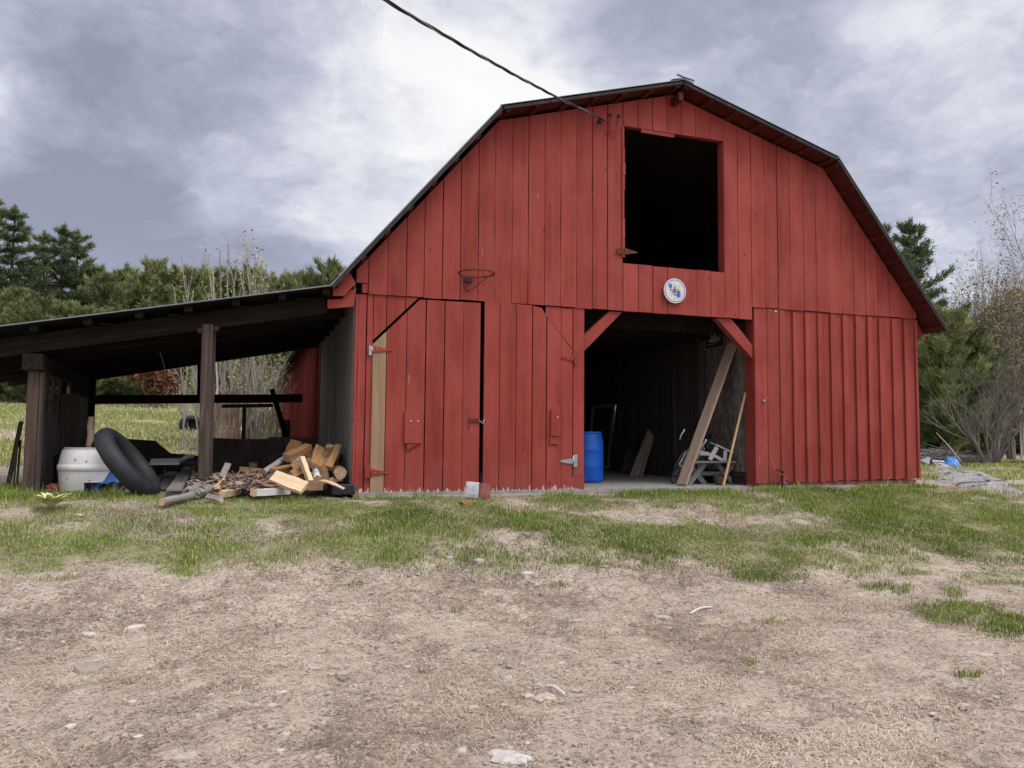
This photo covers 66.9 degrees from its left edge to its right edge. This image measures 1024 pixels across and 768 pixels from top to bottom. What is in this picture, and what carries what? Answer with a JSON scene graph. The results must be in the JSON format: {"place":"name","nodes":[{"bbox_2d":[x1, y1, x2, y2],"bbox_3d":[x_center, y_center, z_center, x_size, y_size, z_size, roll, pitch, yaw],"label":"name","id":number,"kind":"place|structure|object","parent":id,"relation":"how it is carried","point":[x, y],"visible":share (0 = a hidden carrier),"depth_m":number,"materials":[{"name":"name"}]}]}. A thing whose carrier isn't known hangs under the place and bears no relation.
{"place":"outdoors","nodes":[
{"label":"outdoors","id":0,"kind":"place"},
{"bbox_2d":[0,404,1023,767],"bbox_3d":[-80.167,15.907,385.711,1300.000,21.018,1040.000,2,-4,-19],"label":"ground","id":1,"kind":"structure","parent":0,"point":[446,626],"depth_m":5.74,"materials":[{"name":"soil"}]},
{"bbox_2d":[6,421,23,483],"bbox_3d":[-6.661,0.963,10.366,0.050,0.960,0.051,6,-20,-19],"label":"leaning pole","id":2,"kind":"object","parent":1,"relation":"on","point":[17,437],"visible":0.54,"depth_m":10.35,"materials":[{"name":"brown wood"}]},
{"bbox_2d":[0,198,40,291],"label":"pine tree","id":3,"kind":"object","parent":1,"relation":"on","point":[8,255],"visible":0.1,"depth_m":42.75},
{"bbox_2d":[0,285,52,400],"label":"pine tree","id":4,"kind":"object","parent":1,"relation":"on","point":[11,297],"visible":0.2,"depth_m":37.79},
{"bbox_2d":[0,288,57,403],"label":"pine tree","id":5,"kind":"object","parent":1,"relation":"on","point":[36,308],"visible":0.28,"depth_m":36.51,"materials":[{"name":"plant"}]},
{"bbox_2d":[0,203,63,307],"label":"pine tree","id":6,"kind":"object","parent":1,"relation":"on","point":[13,238],"visible":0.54,"depth_m":41.98,"materials":[{"name":"plant"}]},
{"bbox_2d":[16,229,72,298],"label":"pine tree","id":7,"kind":"object","parent":1,"relation":"on","point":[44,239],"visible":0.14,"depth_m":44.86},
{"bbox_2d":[30,492,71,507],"bbox_3d":[-5.030,1.272,8.474,0.401,0.156,0.390,2,-4,-19],"label":"mullein plant","id":8,"kind":"object","parent":1,"relation":"on","point":[50,500],"visible":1,"depth_m":8.43,"materials":[{"name":"green plant"}]},
{"bbox_2d":[16,223,98,306],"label":"pine tree","id":9,"kind":"object","parent":1,"relation":"on","point":[64,252],"visible":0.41,"depth_m":44.01,"materials":[{"name":"plant"}]},
{"bbox_2d":[50,298,100,398],"bbox_3d":[-22.612,-1.668,39.255,4.113,5.592,4.056,0,-4,4],"label":"pine tree","id":10,"kind":"object","parent":1,"relation":"on","point":[63,309],"visible":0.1,"depth_m":38.57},
{"bbox_2d":[46,227,113,305],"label":"pine tree","id":11,"kind":"object","parent":1,"relation":"on","point":[86,248],"visible":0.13,"depth_m":45.53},
{"bbox_2d":[55,301,119,396],"bbox_3d":[-21.067,-1.499,38.476,3.816,5.359,3.402,2,-4,-21],"label":"pine tree","id":12,"kind":"object","parent":1,"relation":"on","point":[102,387],"visible":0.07,"depth_m":38.31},
{"bbox_2d":[64,257,113,307],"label":"pine tree","id":13,"kind":"object","parent":1,"relation":"on","point":[101,268],"visible":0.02,"depth_m":45.35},
{"bbox_2d":[57,447,121,491],"bbox_3d":[-5.534,1.118,10.199,0.794,0.575,0.794,2,-4,-19],"label":"cut drum","id":14,"kind":"object","parent":1,"relation":"on","point":[78,468],"visible":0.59,"depth_m":9.86,"materials":[{"name":"white plastic"}]},
{"bbox_2d":[86,417,94,446],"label":"debarked branch","id":15,"kind":"object","parent":14,"relation":"in","point":[90,432],"visible":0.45,"depth_m":10.36,"materials":[{"name":"brown wood"}]},
{"bbox_2d":[84,471,118,492],"bbox_3d":[-5.194,1.206,10.273,0.894,0.435,0.656,2,-4,-19],"label":"blue tarp","id":16,"kind":"object","parent":1,"relation":"on","point":[110,477],"visible":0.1,"depth_m":9.98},
{"bbox_2d":[76,268,139,312],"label":"pine tree","id":17,"kind":"object","parent":1,"relation":"on","point":[104,284],"visible":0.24,"depth_m":43.60,"materials":[{"name":"plant"}]},
{"bbox_2d":[100,304,136,394],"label":"pine tree","id":18,"kind":"object","parent":1,"relation":"on","point":[112,390],"visible":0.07,"depth_m":39.93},
{"bbox_2d":[106,263,140,287],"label":"pine tree","id":19,"kind":"object","parent":1,"relation":"on","point":[126,269],"visible":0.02,"depth_m":46.97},
{"bbox_2d":[94,428,160,496],"bbox_3d":[-4.800,0.995,9.685,0.754,0.894,1.082,2,-4,-19],"label":"tube","id":20,"kind":"object","parent":1,"relation":"on","point":[126,463],"visible":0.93,"depth_m":9.33,"materials":[{"name":"black rubber"}]},
{"bbox_2d":[110,267,172,309],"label":"pine tree","id":21,"kind":"object","parent":1,"relation":"on","point":[142,283],"visible":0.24,"depth_m":45.25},
{"bbox_2d":[115,305,176,404],"bbox_3d":[-19.221,-1.461,40.166,4.162,5.356,4.258,1,-4,-2],"label":"pine tree","id":22,"kind":"object","parent":1,"relation":"on","point":[135,390],"visible":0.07,"depth_m":39.00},
{"bbox_2d":[124,368,180,407],"bbox_3d":[-17.395,-0.115,37.596,2.704,2.678,2.487,2,-4,-19],"label":"dead bush","id":23,"kind":"object","parent":1,"relation":"on","point":[157,385],"visible":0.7,"depth_m":37.19,"materials":[{"name":"brown plant"}]},
{"bbox_2d":[139,252,177,282],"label":"pine tree","id":24,"kind":"object","parent":1,"relation":"on","point":[156,265],"visible":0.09,"depth_m":48.23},
{"bbox_2d":[157,470,165,480],"bbox_3d":[-5.702,1.494,12.417,0.161,0.033,6.284,2,-4,-22],"label":"loose plank","id":25,"kind":"object","parent":1,"relation":"on","point":[160,476],"visible":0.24,"depth_m":12.68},
{"bbox_2d":[147,458,197,479],"bbox_3d":[-5.823,1.370,12.740,1.350,0.317,1.800,2,-4,-19],"label":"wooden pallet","id":26,"kind":"object","parent":25,"relation":"on","point":[157,466],"visible":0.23,"depth_m":12.36,"materials":[{"name":"grey wood"}]},
{"bbox_2d":[150,262,186,304],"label":"pine tree","id":27,"kind":"object","parent":1,"relation":"on","point":[164,275],"visible":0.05,"depth_m":46.87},
{"bbox_2d":[160,471,176,489],"bbox_3d":[-5.715,1.556,12.909,0.151,0.030,5.415,2,-4,-22],"label":"loose plank","id":28,"kind":"object","parent":1,"relation":"on","point":[167,479],"visible":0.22,"depth_m":12.15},
{"bbox_2d":[0,285,344,492],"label":"lean to shed","id":29,"kind":"object","parent":1,"relation":"on","point":[80,355],"visible":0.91,"depth_m":10.81,"materials":[{"name":"wood"}]},
{"bbox_2d":[159,491,195,505],"bbox_3d":[-3.894,1.331,9.031,0.094,0.095,0.492,-1,2,21],"label":"grey log","id":30,"kind":"object","parent":1,"relation":"on","point":[176,498],"visible":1,"depth_m":8.97,"materials":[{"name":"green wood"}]},
{"bbox_2d":[166,466,189,490],"bbox_3d":[-5.138,1.420,12.136,0.170,0.030,6.764,2,-4,-21],"label":"loose plank","id":31,"kind":"object","parent":1,"relation":"on","point":[178,482],"visible":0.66,"depth_m":10.33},
{"bbox_2d":[164,374,198,428],"bbox_3d":[-9.985,0.544,23.985,1.463,1.954,1.618,-2,-4,33],"label":"bare bush","id":32,"kind":"object","parent":1,"relation":"on","point":[188,405],"visible":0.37,"depth_m":23.79,"materials":[{"name":"grey plant"}]},
{"bbox_2d":[169,365,195,394],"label":"pine tree","id":33,"kind":"object","parent":1,"relation":"on","point":[179,374],"visible":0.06,"depth_m":40.78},
{"bbox_2d":[170,428,198,452],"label":"twig litter","id":34,"kind":"object","parent":1,"relation":"on","point":[192,444],"visible":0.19,"depth_m":19.32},
{"bbox_2d":[168,255,202,447],"bbox_3d":[-7.872,-0.757,18.632,0.930,4.810,1.160,-3,-5,44],"label":"budding tree","id":35,"kind":"object","parent":1,"relation":"on","point":[183,387],"visible":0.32,"depth_m":18.76,"materials":[{"name":"grey plant"}]},
{"bbox_2d":[170,482,204,500],"bbox_3d":[-3.922,1.323,9.358,0.396,0.265,0.207,2,-4,-19],"label":"stump root","id":36,"kind":"object","parent":1,"relation":"on","point":[196,487],"visible":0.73,"depth_m":9.34,"materials":[{"name":"grey plant"}]},
{"bbox_2d":[156,264,219,305],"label":"pine tree","id":37,"kind":"object","parent":1,"relation":"on","point":[196,281],"visible":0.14,"depth_m":46.07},
{"bbox_2d":[178,415,198,430],"bbox_3d":[-9.852,1.247,23.793,0.720,0.576,0.240,2,-4,-19],"label":"old tyre","id":38,"kind":"object","parent":1,"relation":"on","point":[191,422],"visible":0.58,"depth_m":23.75,"materials":[{"name":"black rubber"}]},
{"bbox_2d":[177,361,239,394],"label":"pine tree","id":39,"kind":"object","parent":1,"relation":"on","point":[235,370],"visible":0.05,"depth_m":42.72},
{"bbox_2d":[199,263,226,297],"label":"pine tree","id":40,"kind":"object","parent":1,"relation":"on","point":[216,274],"visible":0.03,"depth_m":49.57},
{"bbox_2d":[174,361,262,414],"bbox_3d":[-7.691,0.253,20.282,1.886,2.799,2.302,-2,-4,31],"label":"bare bush","id":41,"kind":"object","parent":1,"relation":"on","point":[193,392],"visible":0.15,"depth_m":20.21,"materials":[{"name":"grey plant"}]},
{"bbox_2d":[199,243,240,394],"bbox_3d":[-6.881,-0.820,18.452,1.232,5.092,1.206,2,-4,-19],"label":"budding tree","id":42,"kind":"object","parent":1,"relation":"on","point":[223,383],"visible":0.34,"depth_m":18.43,"materials":[{"name":"grey plant"}]},
{"bbox_2d":[213,390,240,438],"bbox_3d":[-6.721,0.929,18.029,1.015,1.590,1.027,2,-4,-19],"label":"wooden board","id":43,"kind":"object","parent":1,"relation":"on","point":[226,422],"visible":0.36,"depth_m":17.82,"materials":[{"name":"brown wood"}]},
{"bbox_2d":[219,489,239,497],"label":"split log","id":44,"kind":"object","parent":1,"relation":"on","point":[226,493],"visible":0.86,"depth_m":9.62,"materials":[{"name":"brown wood"}]},
{"bbox_2d":[185,462,286,494],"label":"bark scraps","id":45,"kind":"object","parent":1,"relation":"on","point":[230,479],"visible":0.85,"depth_m":10.07,"materials":[{"name":"brown wood"}]},
{"bbox_2d":[191,358,280,438],"bbox_3d":[-6.787,-0.027,19.227,2.248,3.557,1.998,2,-4,-19],"label":"bare bush","id":46,"kind":"object","parent":1,"relation":"on","point":[249,421],"visible":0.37,"depth_m":18.86,"materials":[{"name":"grey plant"}]},
{"bbox_2d":[206,265,268,389],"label":"pine tree","id":47,"kind":"object","parent":1,"relation":"on","point":[237,284],"visible":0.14,"depth_m":47.92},
{"bbox_2d":[227,229,274,438],"bbox_3d":[-6.513,-1.071,19.432,1.201,5.655,1.284,-3,-5,43],"label":"budding tree","id":48,"kind":"object","parent":1,"relation":"on","point":[252,366],"visible":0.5,"depth_m":19.35,"materials":[{"name":"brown plant"}]},
{"bbox_2d":[224,261,278,392],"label":"pine tree","id":49,"kind":"object","parent":1,"relation":"on","point":[273,287],"visible":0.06,"depth_m":49.56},
{"bbox_2d":[226,354,276,393],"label":"pine tree","id":50,"kind":"object","parent":1,"relation":"on","point":[266,357],"visible":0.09,"depth_m":44.30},
{"bbox_2d":[223,353,293,435],"bbox_3d":[-7.263,-0.199,21.909,2.348,3.808,3.468,2,-4,-19],"label":"bare bush","id":51,"kind":"object","parent":1,"relation":"on","point":[271,379],"visible":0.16,"depth_m":22.11,"materials":[{"name":"grey plant"}]},
{"bbox_2d":[223,355,297,438],"bbox_3d":[-6.634,0.082,20.441,2.064,3.354,2.466,2,-4,-19],"label":"bare bush","id":52,"kind":"object","parent":1,"relation":"on","point":[273,414],"visible":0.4,"depth_m":20.32,"materials":[{"name":"grey plant"}]},
{"bbox_2d":[250,488,290,496],"bbox_3d":[-3.130,1.402,10.063,0.117,0.108,0.672,-1,-6,22],"label":"split log","id":53,"kind":"object","parent":1,"relation":"on","point":[267,492],"visible":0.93,"depth_m":9.95,"materials":[{"name":"white wood"}]},
{"bbox_2d":[256,351,290,393],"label":"pine tree","id":54,"kind":"object","parent":1,"relation":"on","point":[284,359],"visible":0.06,"depth_m":43.93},
{"bbox_2d":[256,354,293,436],"bbox_3d":[-7.080,0.301,23.499,1.686,2.960,1.950,2,-4,-19],"label":"bare bush","id":55,"kind":"object","parent":1,"relation":"on","point":[266,369],"visible":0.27,"depth_m":23.45,"materials":[{"name":"grey plant"}]},
{"bbox_2d":[246,482,322,490],"bbox_3d":[-3.095,1.364,10.356,1.101,0.115,0.140,3,-4,-23],"label":"timber","id":56,"kind":"object","parent":1,"relation":"on","point":[314,486],"visible":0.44,"depth_m":10.46,"materials":[{"name":"brown wood"}]},
{"bbox_2d":[299,456,312,481],"bbox_3d":[-2.825,1.173,10.621,0.084,0.415,0.082,4,-45,-43],"label":"split log","id":57,"kind":"object","parent":56,"relation":"on","point":[305,469],"visible":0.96,"depth_m":10.59,"materials":[{"name":"brown wood"}]},
{"bbox_2d":[312,468,320,481],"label":"split log","id":58,"kind":"object","parent":56,"relation":"on","point":[316,477],"visible":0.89,"depth_m":10.55,"materials":[{"name":"white wood"}]},
{"bbox_2d":[310,444,325,469],"bbox_3d":[-2.749,1.052,11.101,0.226,0.180,0.514,1,23,-6],"label":"split log","id":59,"kind":"object","parent":58,"relation":"on","point":[317,460],"visible":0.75,"depth_m":11.01,"materials":[{"name":"brown wood"}]},
{"bbox_2d":[269,470,308,494],"bbox_3d":[-2.916,1.282,10.115,0.486,0.179,0.155,17,0,14],"label":"stripped slab","id":60,"kind":"object","parent":1,"relation":"on","point":[290,482],"depth_m":10.09,"materials":[{"name":"brown wood"}]},
{"bbox_2d":[277,266,305,290],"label":"pine tree","id":61,"kind":"object","parent":1,"relation":"on","point":[287,280],"visible":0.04,"depth_m":51.02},
{"bbox_2d":[268,264,322,370],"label":"pine tree","id":62,"kind":"object","parent":1,"relation":"on","point":[308,281],"visible":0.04,"depth_m":50.40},
{"bbox_2d":[279,254,346,363],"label":"pine tree","id":63,"kind":"object","parent":1,"relation":"on","point":[332,271],"visible":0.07,"depth_m":49.46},
{"bbox_2d":[327,481,355,494],"bbox_3d":[-2.418,1.471,10.965,0.320,0.145,0.660,2,-4,-19],"label":"black tray","id":64,"kind":"object","parent":1,"relation":"on","point":[350,489],"visible":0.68,"depth_m":10.67,"materials":[{"name":"plastic"}]},
{"bbox_2d":[329,475,342,481],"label":"split log","id":65,"kind":"object","parent":64,"relation":"on","point":[335,479],"visible":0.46,"depth_m":10.80,"materials":[{"name":"brown wood"}]},
{"bbox_2d":[330,464,346,479],"bbox_3d":[-2.462,1.246,10.978,0.203,0.193,0.434,2,-4,-19],"label":"split log","id":66,"kind":"object","parent":65,"relation":"on","point":[339,472],"visible":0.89,"depth_m":10.79,"materials":[{"name":"brown wood"}]},
{"bbox_2d":[325,443,341,470],"bbox_3d":[-2.550,1.040,11.072,0.122,0.110,0.474,0,37,8],"label":"split log","id":67,"kind":"object","parent":66,"relation":"on","point":[332,459],"visible":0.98,"depth_m":11.02,"materials":[{"name":"brown wood"}]},
{"bbox_2d":[465,482,490,499],"bbox_3d":[-0.467,1.469,10.668,0.344,0.256,0.226,0,-4,5],"label":"concrete block","id":68,"kind":"object","parent":1,"relation":"on","point":[477,490],"depth_m":10.57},
{"bbox_2d":[487,749,531,765],"bbox_3d":[-0.021,1.846,3.816,0.236,0.056,0.164,-1,-4,23],"label":"stone","id":69,"kind":"object","parent":1,"relation":"on","point":[500,756],"visible":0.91,"depth_m":3.79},
{"bbox_2d":[0,515,1023,767],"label":"gravel","id":70,"kind":"structure","parent":1,"relation":"on","point":[92,667],"depth_m":5.14,"materials":[{"name":"gravel"}]},
{"bbox_2d":[0,485,1023,767],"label":"dead thatch","id":71,"kind":"object","parent":1,"relation":"on","point":[516,717],"visible":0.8,"depth_m":5.39,"materials":[{"name":"plant"}]},
{"bbox_2d":[534,692,556,702],"bbox_3d":[0.197,1.902,4.686,0.151,0.046,0.141,4,-5,-44],"label":"stone","id":72,"kind":"object","parent":1,"relation":"on","point":[550,696],"visible":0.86,"depth_m":4.66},
{"bbox_2d":[271,74,948,499],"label":"barn","id":73,"kind":"structure","parent":1,"relation":"on","point":[583,236],"depth_m":12.96,"materials":[{"name":"red paint"}]},
{"bbox_2d":[365,300,485,492],"bbox_3d":[-1.219,0.179,11.195,1.753,2.820,0.119,2,-4,-19],"label":"door","id":74,"kind":"structure","parent":73,"relation":"in","point":[403,369],"depth_m":11.18,"materials":[{"name":"red paint"}]},
{"bbox_2d":[458,269,494,290],"bbox_3d":[-0.518,-1.505,11.232,0.545,0.217,0.571,2,-4,-19],"label":"basketball hoop","id":75,"kind":"object","parent":73,"relation":"attached to","point":[468,280],"visible":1,"depth_m":11.35,"materials":[{"name":"metal"}]},
{"bbox_2d":[383,0,619,135],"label":"service cable","id":76,"kind":"object","parent":73,"relation":"attached to","point":[420,21],"visible":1,"depth_m":8.30,"materials":[{"name":"metal"}]},
{"bbox_2d":[482,301,577,490],"bbox_3d":[0.293,0.207,11.710,1.510,2.841,0.129,2,-4,-19],"label":"door","id":77,"kind":"structure","parent":73,"relation":"in","point":[520,386],"depth_m":11.67,"materials":[{"name":"red paint"}]},
{"bbox_2d":[584,431,603,482],"bbox_3d":[1.332,1.292,13.770,0.589,0.893,0.589,2,-4,-19],"label":"blue barrel","id":78,"kind":"object","parent":73,"relation":"on","point":[593,457],"visible":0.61,"depth_m":13.51,"materials":[{"name":"plastic"}]},
{"bbox_2d":[589,404,614,468],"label":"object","id":79,"kind":"object","parent":73,"relation":"on","point":[612,406],"depth_m":14.86,"materials":[{"name":"brown metal"}]},
{"bbox_2d":[619,447,642,473],"bbox_3d":[2.879,1.335,17.382,0.500,1.767,0.023,-2,-47,32],"label":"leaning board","id":80,"kind":"object","parent":73,"relation":"on","point":[628,462],"visible":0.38,"depth_m":17.07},
{"bbox_2d":[629,429,653,476],"bbox_3d":[2.812,1.298,16.280,0.200,1.736,0.021,-2,-49,33],"label":"leaning board","id":81,"kind":"object","parent":73,"relation":"on","point":[642,454],"visible":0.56,"depth_m":16.10,"materials":[{"name":"brown wood"}]},
{"bbox_2d":[663,278,685,302],"bbox_3d":[2.634,-1.510,12.590,0.404,0.404,0.064,2,-4,-19],"label":"painted plate","id":82,"kind":"object","parent":73,"relation":"attached to","point":[674,289],"visible":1,"depth_m":12.56,"materials":[{"name":"ceramic"}]},
{"bbox_2d":[672,377,677,477],"bbox_3d":[3.301,0.864,15.565,0.130,2.021,0.022,3,-8,-19],"label":"upright board","id":83,"kind":"object","parent":73,"relation":"on","point":[674,427],"visible":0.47,"depth_m":15.54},
{"bbox_2d":[671,429,711,483],"bbox_3d":[3.254,1.289,13.853,0.596,0.950,1.651,-1,-4,22],"label":"racing bicycle","id":84,"kind":"object","parent":73,"relation":"on","point":[708,435],"visible":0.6,"depth_m":13.46,"materials":[{"name":"grey metal"}]},
{"bbox_2d":[676,342,736,485],"bbox_3d":[3.362,0.472,13.288,0.047,2.774,0.210,34,-20,-27],"label":"plank","id":85,"kind":"object","parent":73,"relation":"on","point":[704,420],"visible":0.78,"depth_m":13.23,"materials":[{"name":"wood"}]},
{"bbox_2d":[680,460,735,483],"bbox_3d":[3.438,1.560,13.587,1.002,0.431,0.495,2,-4,-19],"label":"trestle bench","id":86,"kind":"object","parent":73,"relation":"on","point":[698,473],"visible":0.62,"depth_m":13.46,"materials":[{"name":"grey wood"}]},
{"bbox_2d":[696,442,729,460],"bbox_3d":[3.542,1.194,13.614,0.675,0.354,0.310,2,-4,-19],"label":"step stool","id":87,"kind":"object","parent":86,"relation":"on","point":[711,455],"visible":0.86,"depth_m":13.49,"materials":[{"name":"white paint"}]},
{"bbox_2d":[704,334,724,349],"bbox_3d":[3.724,-0.897,14.268,0.018,0.490,0.650,2,-4,-19],"label":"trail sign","id":88,"kind":"object","parent":73,"relation":"attached to","point":[715,341],"visible":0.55,"depth_m":14.24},
{"bbox_2d":[722,392,745,485],"bbox_3d":[3.759,0.919,13.086,0.036,1.678,0.030,21,-15,-13],"label":"wooden stick","id":89,"kind":"object","parent":73,"relation":"on","point":[733,441],"visible":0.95,"depth_m":13.07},
{"bbox_2d":[891,216,1014,445],"bbox_3d":[21.118,-2.368,39.355,7.454,12.529,6.821,-2,-4,30],"label":"pine tree","id":90,"kind":"object","parent":1,"relation":"on","point":[910,254],"visible":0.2,"depth_m":38.36,"materials":[{"name":"plant"}]},
{"bbox_2d":[920,436,991,464],"bbox_3d":[16.367,2.767,29.269,3.221,1.632,7.012,-2,-4,34],"label":"brush pile","id":91,"kind":"object","parent":1,"relation":"on","point":[937,454],"visible":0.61,"depth_m":28.24,"materials":[{"name":"grey plant"}]},
{"bbox_2d":[917,301,995,453],"bbox_3d":[19.750,-0.259,35.745,4.662,7.677,5.229,-2,-5,35],"label":"pine tree","id":92,"kind":"object","parent":1,"relation":"on","point":[938,351],"visible":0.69,"depth_m":35.16,"materials":[{"name":"plant"}]},
{"bbox_2d":[919,328,1023,463],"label":"bare shrub","id":93,"kind":"object","parent":1,"relation":"on","point":[996,455],"visible":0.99,"depth_m":28.85,"materials":[{"name":"brown plant"}]},
{"bbox_2d":[921,334,1023,458],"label":"pine tree","id":94,"kind":"object","parent":1,"relation":"on","point":[980,350],"visible":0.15,"depth_m":37.21,"materials":[{"name":"plant"}]},
{"bbox_2d":[932,464,1022,494],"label":"rock outcrop","id":95,"kind":"object","parent":1,"relation":"on","point":[973,480],"visible":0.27,"depth_m":15.05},
{"bbox_2d":[944,239,1023,459],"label":"budding tree","id":96,"kind":"object","parent":1,"relation":"on","point":[1010,452],"visible":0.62,"depth_m":38.52,"materials":[{"name":"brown plant"}]},
{"bbox_2d":[961,270,1023,419],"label":"budding tree","id":97,"kind":"object","parent":1,"relation":"on","point":[988,317],"visible":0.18,"depth_m":40.18,"materials":[{"name":"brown plant"}]},
{"bbox_2d":[964,169,1023,410],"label":"budding tree","id":98,"kind":"object","parent":1,"relation":"on","point":[1012,295],"visible":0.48,"depth_m":39.97,"materials":[{"name":"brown plant"}]},
{"bbox_2d":[969,302,1022,448],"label":"pine tree","id":99,"kind":"object","parent":1,"relation":"on","point":[994,307],"visible":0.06,"depth_m":51.18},
{"bbox_2d":[983,288,1023,451],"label":"tree","id":100,"kind":"object","parent":1,"relation":"on","point":[1017,447],"visible":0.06,"depth_m":50.84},
{"bbox_2d":[999,286,1023,458],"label":"bare tree","id":101,"kind":"object","parent":1,"relation":"on","point":[1021,447],"visible":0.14,"depth_m":44.98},
{"bbox_2d":[0,471,1023,710],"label":"grass","id":102,"kind":"structure","parent":0,"point":[8,492],"depth_m":9.02,"materials":[{"name":"plant"}]},
{"bbox_2d":[0,398,1023,496],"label":"meadow grass","id":103,"kind":"structure","parent":0,"point":[159,417],"depth_m":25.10,"materials":[{"name":"plant"}]},
{"bbox_2d":[0,0,1023,316],"label":"sky","id":104,"kind":"structure","parent":0,"point":[163,128],"materials":[{"name":"grey"}]},
{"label":"split log","id":105,"kind":"object","parent":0,"visible":0},
{"bbox_2d":[261,456,285,474],"bbox_3d":[-3.317,1.139,10.812,0.093,0.096,0.526,-1,15,17],"label":"split log","id":106,"kind":"object","parent":105,"relation":"on","point":[276,463],"visible":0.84,"depth_m":10.76,"materials":[{"name":"grey wood"}]},
{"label":"split log","id":107,"kind":"object","parent":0,"visible":0},
{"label":"split log","id":108,"kind":"object","parent":107,"relation":"on","visible":0},
{"bbox_2d":[288,467,303,476],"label":"split log","id":109,"kind":"object","parent":108,"relation":"on","point":[296,472],"visible":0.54,"depth_m":10.65,"materials":[{"name":"brown wood"}]},
{"bbox_2d":[291,457,300,468],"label":"split log","id":110,"kind":"object","parent":109,"relation":"on","point":[295,463],"visible":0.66,"depth_m":10.67,"materials":[{"name":"brown wood"}]},
{"bbox_2d":[282,443,312,461],"bbox_3d":[-3.056,0.982,11.055,0.158,0.139,0.452,-2,14,31],"label":"split log","id":111,"kind":"object","parent":110,"relation":"on","point":[297,452],"visible":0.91,"depth_m":10.99,"materials":[{"name":"brown wood"}]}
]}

